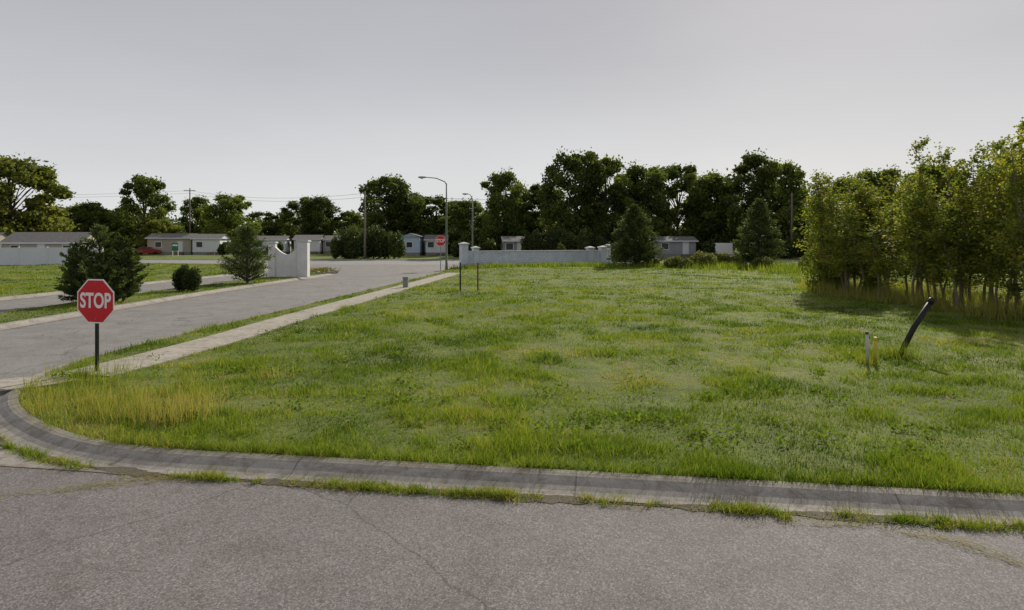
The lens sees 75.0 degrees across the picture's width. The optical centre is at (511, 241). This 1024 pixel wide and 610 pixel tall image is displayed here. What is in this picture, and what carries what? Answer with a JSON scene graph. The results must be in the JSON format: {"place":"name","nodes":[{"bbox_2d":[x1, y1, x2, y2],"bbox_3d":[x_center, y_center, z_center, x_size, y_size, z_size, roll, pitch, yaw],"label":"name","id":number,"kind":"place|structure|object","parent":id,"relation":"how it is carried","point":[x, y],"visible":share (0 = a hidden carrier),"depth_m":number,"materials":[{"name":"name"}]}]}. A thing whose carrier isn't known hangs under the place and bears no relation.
{"place":"outdoors","nodes":[
{"label":"outdoors","id":0,"kind":"place"},
{"bbox_2d":[2,243,103,251],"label":"walls","id":1,"kind":"structure","parent":0,"point":[34,245],"depth_m":85.94,"materials":[{"name":"beige"}]},
{"bbox_2d":[0,232,106,242],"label":"roof","id":2,"kind":"structure","parent":1,"relation":"on","point":[43,236],"depth_m":87.46,"materials":[{"name":"grey"}]},
{"bbox_2d":[147,239,192,251],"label":"walls","id":3,"kind":"structure","parent":0,"point":[167,245],"depth_m":115.52,"materials":[{"name":"beige"}]},
{"bbox_2d":[146,233,197,237],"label":"roof","id":4,"kind":"structure","parent":3,"relation":"on","point":[171,235],"depth_m":116.74,"materials":[{"name":"grey"}]},
{"bbox_2d":[193,239,230,251],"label":"walls","id":5,"kind":"structure","parent":0,"point":[206,245],"depth_m":114.50,"materials":[{"name":"white"}]},
{"bbox_2d":[60,273,459,376],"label":"sidewalk","id":6,"kind":"structure","parent":0,"point":[169,353],"depth_m":16.72,"materials":[{"name":"concrete"}]},
{"bbox_2d":[399,237,424,252],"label":"walls","id":7,"kind":"structure","parent":0,"point":[418,244],"depth_m":108.50,"materials":[{"name":"blue"}]},
{"bbox_2d":[0,264,1016,529],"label":"side street","id":8,"kind":"structure","parent":0,"point":[26,350],"depth_m":22.73,"materials":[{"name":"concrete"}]},
{"bbox_2d":[0,449,108,472],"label":"valley gutter","id":9,"kind":"object","parent":8,"relation":"on","point":[9,460],"visible":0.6,"depth_m":7.42,"materials":[{"name":"concrete"}]},
{"bbox_2d":[0,263,267,300],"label":"curb","id":10,"kind":"structure","parent":8,"relation":"on","point":[17,297],"depth_m":30.96,"materials":[{"name":"concrete"}]},
{"bbox_2d":[0,273,339,330],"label":"curb","id":11,"kind":"structure","parent":8,"relation":"on","point":[35,321],"depth_m":26.27,"materials":[{"name":"concrete"}]},
{"bbox_2d":[0,433,1022,528],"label":"gutter dirt","id":12,"kind":"structure","parent":8,"relation":"on","point":[551,499],"depth_m":6.42,"materials":[{"name":"brown soil"}]},
{"bbox_2d":[0,268,1023,529],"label":"curb","id":13,"kind":"structure","parent":8,"relation":"on","point":[18,422],"depth_m":6.79,"materials":[{"name":"concrete"}]},
{"bbox_2d":[0,432,1023,567],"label":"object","id":14,"kind":"object","parent":8,"relation":"on","point":[35,454],"visible":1,"depth_m":6.44,"materials":[{"name":"green plant"}]},
{"bbox_2d":[0,466,1023,609],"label":"road","id":15,"kind":"structure","parent":0,"point":[186,545],"depth_m":5.29,"materials":[{"name":"grey asphalt"}]},
{"bbox_2d":[0,249,1023,495],"bbox_3d":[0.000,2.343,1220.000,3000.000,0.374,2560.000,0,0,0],"label":"ground","id":16,"kind":"structure","parent":0,"point":[594,367],"depth_m":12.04,"materials":[{"name":"green plant"}]},
{"bbox_2d":[0,373,78,390],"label":"sidewalk ramp","id":17,"kind":"structure","parent":16,"relation":"on","point":[8,384],"depth_m":11.22,"materials":[{"name":"concrete"}]},
{"bbox_2d":[0,152,79,234],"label":"yellowing tree","id":18,"kind":"object","parent":16,"relation":"on","point":[39,214],"visible":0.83,"depth_m":109.55,"materials":[{"name":"green plant"}]},
{"bbox_2d":[0,247,101,264],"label":"vinyl fence","id":19,"kind":"object","parent":16,"relation":"on","point":[25,256],"visible":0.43,"depth_m":66.75,"materials":[{"name":"white plastic"}]},
{"bbox_2d":[62,199,115,248],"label":"broadleaf tree","id":20,"kind":"object","parent":16,"relation":"on","point":[86,220],"visible":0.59,"depth_m":119.63,"materials":[{"name":"green plant"}]},
{"bbox_2d":[77,279,113,370],"bbox_3d":[-7.546,1.690,12.117,0.800,2.000,0.064,0,0,13],"label":"stop sign","id":21,"kind":"object","parent":16,"relation":"on","point":[95,301],"visible":0.97,"depth_m":12.10,"materials":[{"name":"red metal"}]},
{"bbox_2d":[53,223,149,301],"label":"juniper","id":22,"kind":"object","parent":16,"relation":"on","point":[116,272],"visible":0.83,"depth_m":25.91,"materials":[{"name":"green plant"}]},
{"bbox_2d":[104,173,177,248],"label":"broadleaf tree","id":23,"kind":"object","parent":16,"relation":"on","point":[140,190],"visible":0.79,"depth_m":128.13,"materials":[{"name":"green plant"}]},
{"bbox_2d":[134,217,182,253],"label":"yellowing tree","id":24,"kind":"object","parent":16,"relation":"on","point":[156,226],"visible":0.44,"depth_m":123.06,"materials":[{"name":"green plant"}]},
{"bbox_2d":[171,263,201,290],"bbox_3d":[-15.612,1.716,31.940,1.641,1.376,0.919,0,0,18],"label":"shrub","id":25,"kind":"object","parent":16,"relation":"on","point":[186,278],"visible":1,"depth_m":31.75,"materials":[{"name":"green plant"}]},
{"bbox_2d":[184,188,194,232],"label":"utility pole","id":26,"kind":"object","parent":16,"relation":"on","point":[189,190],"visible":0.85,"depth_m":127.89,"materials":[{"name":"brown wood"}]},
{"bbox_2d":[17,191,813,204],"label":"power lines","id":27,"kind":"object","parent":26,"relation":"hanging from","point":[476,199],"visible":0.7,"depth_m":91.43,"materials":[{"name":"black paint"}]},
{"bbox_2d":[178,195,216,233],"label":"broadleaf tree","id":28,"kind":"object","parent":16,"relation":"on","point":[196,203],"visible":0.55,"depth_m":141.02,"materials":[{"name":"green plant"}]},
{"bbox_2d":[198,191,261,253],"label":"broadleaf tree","id":29,"kind":"object","parent":16,"relation":"on","point":[227,214],"visible":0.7,"depth_m":128.12,"materials":[{"name":"green plant"}]},
{"bbox_2d":[214,225,274,282],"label":"evergreen tree","id":30,"kind":"object","parent":16,"relation":"on","point":[253,266],"visible":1,"depth_m":37.55,"materials":[{"name":"green plant"}]},
{"bbox_2d":[245,211,296,235],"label":"broadleaf tree","id":31,"kind":"object","parent":16,"relation":"on","point":[272,228],"visible":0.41,"depth_m":150.04,"materials":[{"name":"green plant"}]},
{"bbox_2d":[268,243,276,276],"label":"pillar","id":32,"kind":"structure","parent":16,"relation":"on","point":[271,264],"depth_m":44.38,"materials":[{"name":"white paint"}]},
{"bbox_2d":[267,240,310,276],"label":"median gate wall","id":33,"kind":"structure","parent":16,"relation":"on","point":[285,265],"depth_m":44.50,"materials":[{"name":"stone"}]},
{"bbox_2d":[277,198,325,248],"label":"broadleaf tree","id":34,"kind":"object","parent":16,"relation":"on","point":[288,214],"visible":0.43,"depth_m":148.06,"materials":[{"name":"green plant"}]},
{"bbox_2d":[297,242,309,276],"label":"pillar","id":35,"kind":"structure","parent":16,"relation":"on","point":[303,259],"depth_m":44.34,"materials":[{"name":"white paint"}]},
{"bbox_2d":[293,195,341,236],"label":"broadleaf tree","id":36,"kind":"object","parent":16,"relation":"on","point":[325,204],"visible":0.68,"depth_m":145.79,"materials":[{"name":"green plant"}]},
{"bbox_2d":[324,209,363,234],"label":"broadleaf tree","id":37,"kind":"object","parent":16,"relation":"on","point":[352,217],"visible":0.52,"depth_m":148.32,"materials":[{"name":"green plant"}]},
{"bbox_2d":[15,207,685,249],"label":"distant tree line","id":38,"kind":"object","parent":16,"relation":"on","point":[173,220],"visible":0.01,"depth_m":181.58,"materials":[{"name":"green plant"}]},
{"bbox_2d":[329,224,405,258],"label":"shrub","id":39,"kind":"object","parent":16,"relation":"on","point":[350,244],"visible":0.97,"depth_m":90.31,"materials":[{"name":"green plant"}]},
{"bbox_2d":[355,173,427,237],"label":"broadleaf tree","id":40,"kind":"object","parent":16,"relation":"on","point":[393,186],"visible":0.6,"depth_m":122.70,"materials":[{"name":"green plant"}]},
{"bbox_2d":[399,193,460,235],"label":"broadleaf tree","id":41,"kind":"object","parent":16,"relation":"on","point":[417,207],"visible":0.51,"depth_m":120.00,"materials":[{"name":"green plant"}]},
{"bbox_2d":[418,176,447,268],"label":"street lamp","id":42,"kind":"object","parent":16,"relation":"on","point":[446,243],"visible":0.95,"depth_m":55.44,"materials":[{"name":"metal"}]},
{"bbox_2d":[436,196,487,253],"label":"broadleaf tree","id":43,"kind":"object","parent":16,"relation":"on","point":[462,211],"visible":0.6,"depth_m":113.07,"materials":[{"name":"green plant"}]},
{"bbox_2d":[141,259,798,261],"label":"curb","id":44,"kind":"structure","parent":16,"relation":"on","point":[375,260],"depth_m":85.78,"materials":[{"name":"concrete"}]},
{"bbox_2d":[478,168,530,248],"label":"broadleaf tree","id":45,"kind":"object","parent":16,"relation":"on","point":[492,220],"visible":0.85,"depth_m":103.11,"materials":[{"name":"green plant"}]},
{"bbox_2d":[217,228,812,258],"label":"understory brush","id":46,"kind":"object","parent":16,"relation":"on","point":[492,245],"visible":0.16,"depth_m":95.67,"materials":[{"name":"green plant"}]},
{"bbox_2d":[53,293,985,467],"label":"broadleaf weeds","id":47,"kind":"object","parent":16,"relation":"on","point":[911,446],"visible":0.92,"depth_m":9.17,"materials":[{"name":"green plant"}]},
{"bbox_2d":[19,302,1023,493],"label":"tall weeds","id":48,"kind":"object","parent":16,"relation":"on","point":[114,410],"visible":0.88,"depth_m":8.92,"materials":[{"name":"green plant"}]},
{"bbox_2d":[458,243,607,265],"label":"entrance wall","id":49,"kind":"structure","parent":16,"relation":"on","point":[534,257],"depth_m":61.09,"materials":[{"name":"stone"}]},
{"bbox_2d":[512,182,567,249],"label":"broadleaf tree","id":50,"kind":"object","parent":16,"relation":"on","point":[534,190],"visible":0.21,"depth_m":108.11,"materials":[{"name":"green plant"}]},
{"bbox_2d":[520,225,611,250],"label":"shrub","id":51,"kind":"object","parent":16,"relation":"on","point":[554,239],"visible":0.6,"depth_m":87.32,"materials":[{"name":"green plant"}]},
{"bbox_2d":[534,146,610,249],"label":"broadleaf tree","id":52,"kind":"object","parent":16,"relation":"on","point":[586,168],"visible":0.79,"depth_m":98.50,"materials":[{"name":"green plant"}]},
{"bbox_2d":[573,153,647,245],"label":"broadleaf tree","id":53,"kind":"object","parent":16,"relation":"on","point":[615,189],"visible":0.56,"depth_m":101.47,"materials":[{"name":"green plant"}]},
{"bbox_2d":[605,203,664,264],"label":"evergreen tree","id":54,"kind":"object","parent":16,"relation":"on","point":[631,231],"visible":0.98,"depth_m":59.47,"materials":[{"name":"green plant"}]},
{"bbox_2d":[607,159,680,250],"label":"broadleaf tree","id":55,"kind":"object","parent":16,"relation":"on","point":[648,190],"visible":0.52,"depth_m":102.65,"materials":[{"name":"green plant"}]},
{"bbox_2d":[649,162,710,238],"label":"broadleaf tree","id":56,"kind":"object","parent":16,"relation":"on","point":[674,172],"visible":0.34,"depth_m":106.21,"materials":[{"name":"green plant"}]},
{"bbox_2d":[449,259,913,274],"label":"meadow weeds","id":57,"kind":"object","parent":16,"relation":"on","point":[792,267],"visible":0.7,"depth_m":56.78,"materials":[{"name":"green plant"}]},
{"bbox_2d":[677,168,739,254],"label":"broadleaf tree","id":58,"kind":"object","parent":16,"relation":"on","point":[713,180],"visible":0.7,"depth_m":102.49,"materials":[{"name":"green plant"}]},
{"bbox_2d":[679,185,745,240],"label":"broadleaf tree","id":59,"kind":"object","parent":16,"relation":"on","point":[718,201],"visible":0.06,"depth_m":106.15,"materials":[{"name":"green plant"}]},
{"bbox_2d":[720,147,793,250],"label":"broadleaf tree","id":60,"kind":"object","parent":16,"relation":"on","point":[743,178],"visible":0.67,"depth_m":97.93,"materials":[{"name":"green plant"}]},
{"bbox_2d":[731,198,787,261],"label":"evergreen tree","id":61,"kind":"object","parent":16,"relation":"on","point":[758,211],"visible":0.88,"depth_m":63.54,"materials":[{"name":"green plant"}]},
{"bbox_2d":[646,248,909,273],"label":"field brush","id":62,"kind":"object","parent":16,"relation":"on","point":[715,258],"visible":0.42,"depth_m":59.16,"materials":[{"name":"green plant"}]},
{"bbox_2d":[755,158,815,256],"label":"broadleaf tree","id":63,"kind":"object","parent":16,"relation":"on","point":[790,177],"visible":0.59,"depth_m":96.35,"materials":[{"name":"green plant"}]},
{"bbox_2d":[789,169,833,271],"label":"young poplar","id":64,"kind":"object","parent":16,"relation":"on","point":[816,188],"visible":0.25,"depth_m":31.71,"materials":[{"name":"green plant"}]},
{"bbox_2d":[793,174,834,284],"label":"young poplar","id":65,"kind":"object","parent":16,"relation":"on","point":[824,199],"visible":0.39,"depth_m":31.59,"materials":[{"name":"green plant"}]},
{"bbox_2d":[794,169,843,256],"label":"young poplar","id":66,"kind":"object","parent":16,"relation":"on","point":[809,206],"visible":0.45,"depth_m":31.86,"materials":[{"name":"green plant"}]},
{"bbox_2d":[809,229,856,287],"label":"young poplar","id":67,"kind":"object","parent":16,"relation":"on","point":[822,239],"visible":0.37,"depth_m":30.22,"materials":[{"name":"green plant"}]},
{"bbox_2d":[809,171,859,282],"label":"young poplar","id":68,"kind":"object","parent":16,"relation":"on","point":[827,180],"visible":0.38,"depth_m":30.57,"materials":[{"name":"green plant"}]},
{"bbox_2d":[809,190,863,288],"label":"young poplar","id":69,"kind":"object","parent":16,"relation":"on","point":[827,207],"visible":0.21,"depth_m":30.34,"materials":[{"name":"green plant"}]},
{"bbox_2d":[802,190,881,291],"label":"young poplar","id":70,"kind":"object","parent":16,"relation":"on","point":[844,246],"visible":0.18,"depth_m":29.84,"materials":[{"name":"green plant"}]},
{"bbox_2d":[803,172,894,246],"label":"yellowing tree","id":71,"kind":"object","parent":16,"relation":"on","point":[838,182],"visible":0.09,"depth_m":83.77,"materials":[{"name":"green plant"}]},
{"bbox_2d":[812,190,889,295],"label":"young poplar","id":72,"kind":"object","parent":16,"relation":"on","point":[838,249],"visible":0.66,"depth_m":28.64,"materials":[{"name":"green plant"}]},
{"bbox_2d":[820,174,884,289],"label":"young poplar","id":73,"kind":"object","parent":16,"relation":"on","point":[850,181],"visible":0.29,"depth_m":29.72,"materials":[{"name":"green plant"}]},
{"bbox_2d":[811,198,896,277],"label":"young poplar","id":74,"kind":"object","parent":16,"relation":"on","point":[853,219],"visible":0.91,"depth_m":27.62,"materials":[{"name":"green plant"}]},
{"bbox_2d":[838,186,887,287],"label":"young poplar","id":75,"kind":"object","parent":16,"relation":"on","point":[866,190],"visible":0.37,"depth_m":29.53,"materials":[{"name":"green plant"}]},
{"bbox_2d":[832,185,893,274],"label":"young poplar","id":76,"kind":"object","parent":16,"relation":"on","point":[864,194],"visible":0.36,"depth_m":29.53,"materials":[{"name":"green plant"}]},
{"bbox_2d":[832,223,917,297],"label":"young poplar","id":77,"kind":"object","parent":16,"relation":"on","point":[877,268],"visible":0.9,"depth_m":26.10,"materials":[{"name":"green plant"}]},
{"bbox_2d":[853,191,902,290],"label":"young poplar","id":78,"kind":"object","parent":16,"relation":"on","point":[878,237],"visible":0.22,"depth_m":29.38,"materials":[{"name":"green plant"}]},
{"bbox_2d":[855,172,913,291],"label":"young poplar","id":79,"kind":"object","parent":16,"relation":"on","point":[892,211],"visible":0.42,"depth_m":28.98,"materials":[{"name":"green plant"}]},
{"bbox_2d":[802,219,976,296],"bbox_3d":[17.668,0.276,30.445,7.878,4.306,12.280,0,0,-11],"label":"grove brush","id":80,"kind":"object","parent":16,"relation":"on","point":[867,282],"visible":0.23,"depth_m":30.70,"materials":[{"name":"green plant"}]},
{"bbox_2d":[863,164,918,257],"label":"broadleaf tree","id":81,"kind":"object","parent":16,"relation":"on","point":[875,180],"visible":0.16,"depth_m":88.35,"materials":[{"name":"green plant"}]},
{"bbox_2d":[865,182,945,301],"bbox_3d":[15.521,-0.060,25.359,3.020,4.768,2.805,0,0,-17],"label":"young poplar","id":82,"kind":"object","parent":16,"relation":"on","point":[921,279],"visible":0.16,"depth_m":25.62,"materials":[{"name":"green plant"}]},
{"bbox_2d":[876,171,939,295],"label":"young poplar","id":83,"kind":"object","parent":16,"relation":"on","point":[906,192],"visible":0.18,"depth_m":25.94,"materials":[{"name":"green plant"}]},
{"bbox_2d":[793,274,1023,321],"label":"grove undergrowth","id":84,"kind":"object","parent":16,"relation":"on","point":[893,294],"visible":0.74,"depth_m":24.71,"materials":[{"name":"green plant"}]},
{"bbox_2d":[859,224,957,294],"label":"young poplar","id":85,"kind":"object","parent":16,"relation":"on","point":[898,251],"visible":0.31,"depth_m":26.46,"materials":[{"name":"green plant"}]},
{"bbox_2d":[887,160,944,297],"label":"young poplar","id":86,"kind":"object","parent":16,"relation":"on","point":[914,217],"visible":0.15,"depth_m":25.32,"materials":[{"name":"green plant"}]},
{"bbox_2d":[879,135,953,302],"bbox_3d":[14.915,-0.802,24.452,2.754,6.245,2.479,0,0,-4],"label":"young poplar","id":87,"kind":"object","parent":16,"relation":"on","point":[918,146],"visible":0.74,"depth_m":24.47,"materials":[{"name":"green plant"}]},
{"bbox_2d":[900,297,935,356],"bbox_3d":[8.289,1.854,13.750,0.875,1.402,0.132,0,0,0],"label":"leaning pipe","id":88,"kind":"object","parent":16,"relation":"on","point":[920,317],"visible":0.85,"depth_m":13.71,"materials":[{"name":"black paint"}]},
{"bbox_2d":[894,172,945,298],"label":"young poplar","id":89,"kind":"object","parent":16,"relation":"on","point":[925,218],"visible":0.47,"depth_m":24.47,"materials":[{"name":"green plant"}]},
{"bbox_2d":[901,161,968,232],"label":"yellowing tree","id":90,"kind":"object","parent":16,"relation":"on","point":[940,184],"visible":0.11,"depth_m":87.58,"materials":[{"name":"green plant"}]},
{"bbox_2d":[897,205,977,303],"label":"young poplar","id":91,"kind":"object","parent":16,"relation":"on","point":[936,280],"visible":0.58,"depth_m":24.10,"materials":[{"name":"green plant"}]},
{"bbox_2d":[898,188,993,304],"bbox_3d":[15.021,0.247,23.023,2.260,4.257,2.772,0,0,-24],"label":"young poplar","id":92,"kind":"object","parent":16,"relation":"on","point":[932,201],"visible":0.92,"depth_m":22.95,"materials":[{"name":"green plant"}]},
{"bbox_2d":[894,203,1001,303],"bbox_3d":[15.959,0.497,24.191,3.233,3.698,3.823,0,0,6],"label":"young poplar","id":93,"kind":"object","parent":16,"relation":"on","point":[958,259],"visible":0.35,"depth_m":23.40,"materials":[{"name":"green plant"}]},
{"bbox_2d":[919,142,984,305],"bbox_3d":[15.721,-0.587,23.689,2.757,5.875,2.247,0,0,-2],"label":"young poplar","id":94,"kind":"object","parent":16,"relation":"on","point":[945,156],"visible":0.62,"depth_m":23.53,"materials":[{"name":"green plant"}]},
{"bbox_2d":[935,179,988,302],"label":"young poplar","id":95,"kind":"object","parent":16,"relation":"on","point":[957,277],"visible":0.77,"depth_m":22.89,"materials":[{"name":"green plant"}]},
{"bbox_2d":[925,149,1011,304],"bbox_3d":[16.998,-0.464,24.383,3.083,5.600,3.646,0,0,41],"label":"young poplar","id":96,"kind":"object","parent":16,"relation":"on","point":[969,179],"visible":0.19,"depth_m":23.80,"materials":[{"name":"green plant"}]},
{"bbox_2d":[951,134,1019,307],"bbox_3d":[16.407,-0.626,22.659,2.498,6.015,2.249,0,0,23],"label":"young poplar","id":97,"kind":"object","parent":16,"relation":"on","point":[996,194],"visible":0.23,"depth_m":22.72,"materials":[{"name":"green plant"}]},
{"bbox_2d":[952,140,1020,305],"bbox_3d":[16.558,-0.584,23.186,2.739,5.917,2.288,0,0,-17],"label":"young poplar","id":98,"kind":"object","parent":16,"relation":"on","point":[982,158],"visible":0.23,"depth_m":23.18,"materials":[{"name":"green plant"}]},
{"bbox_2d":[952,152,1023,313],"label":"young poplar","id":99,"kind":"object","parent":16,"relation":"on","point":[992,262],"visible":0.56,"depth_m":21.93,"materials":[{"name":"green plant"}]},
{"bbox_2d":[961,138,1023,306],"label":"young poplar","id":100,"kind":"object","parent":16,"relation":"on","point":[984,288],"visible":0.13,"depth_m":23.36,"materials":[{"name":"green plant"}]},
{"bbox_2d":[962,117,1023,314],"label":"young poplar","id":101,"kind":"object","parent":16,"relation":"on","point":[1006,157],"visible":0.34,"depth_m":21.57,"materials":[{"name":"green plant"}]},
{"bbox_2d":[968,213,1023,314],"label":"young poplar","id":102,"kind":"object","parent":16,"relation":"on","point":[1014,288],"visible":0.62,"depth_m":20.95,"materials":[{"name":"green plant"}]},
{"bbox_2d":[973,132,1023,282],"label":"young poplar","id":103,"kind":"object","parent":16,"relation":"on","point":[1019,256],"visible":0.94,"depth_m":20.19,"materials":[{"name":"green plant"}]},
{"bbox_2d":[984,124,1023,286],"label":"young poplar","id":104,"kind":"object","parent":16,"relation":"on","point":[1020,161],"visible":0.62,"depth_m":20.45,"materials":[{"name":"green plant"}]},
{"bbox_2d":[0,0,1023,232],"label":"sky","id":105,"kind":"structure","parent":0,"point":[272,102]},
{"bbox_2d":[138,260,1009,264],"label":"cross street","id":106,"kind":"structure","parent":0,"point":[328,262],"depth_m":77.83,"materials":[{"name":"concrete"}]},
{"bbox_2d":[653,242,695,253],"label":"walls","id":107,"kind":"structure","parent":0,"point":[675,247],"depth_m":96.01,"materials":[{"name":"grey"}]},
{"bbox_2d":[650,236,697,240],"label":"roof","id":108,"kind":"structure","parent":107,"relation":"on","point":[677,238],"depth_m":96.93,"materials":[{"name":"grey"}]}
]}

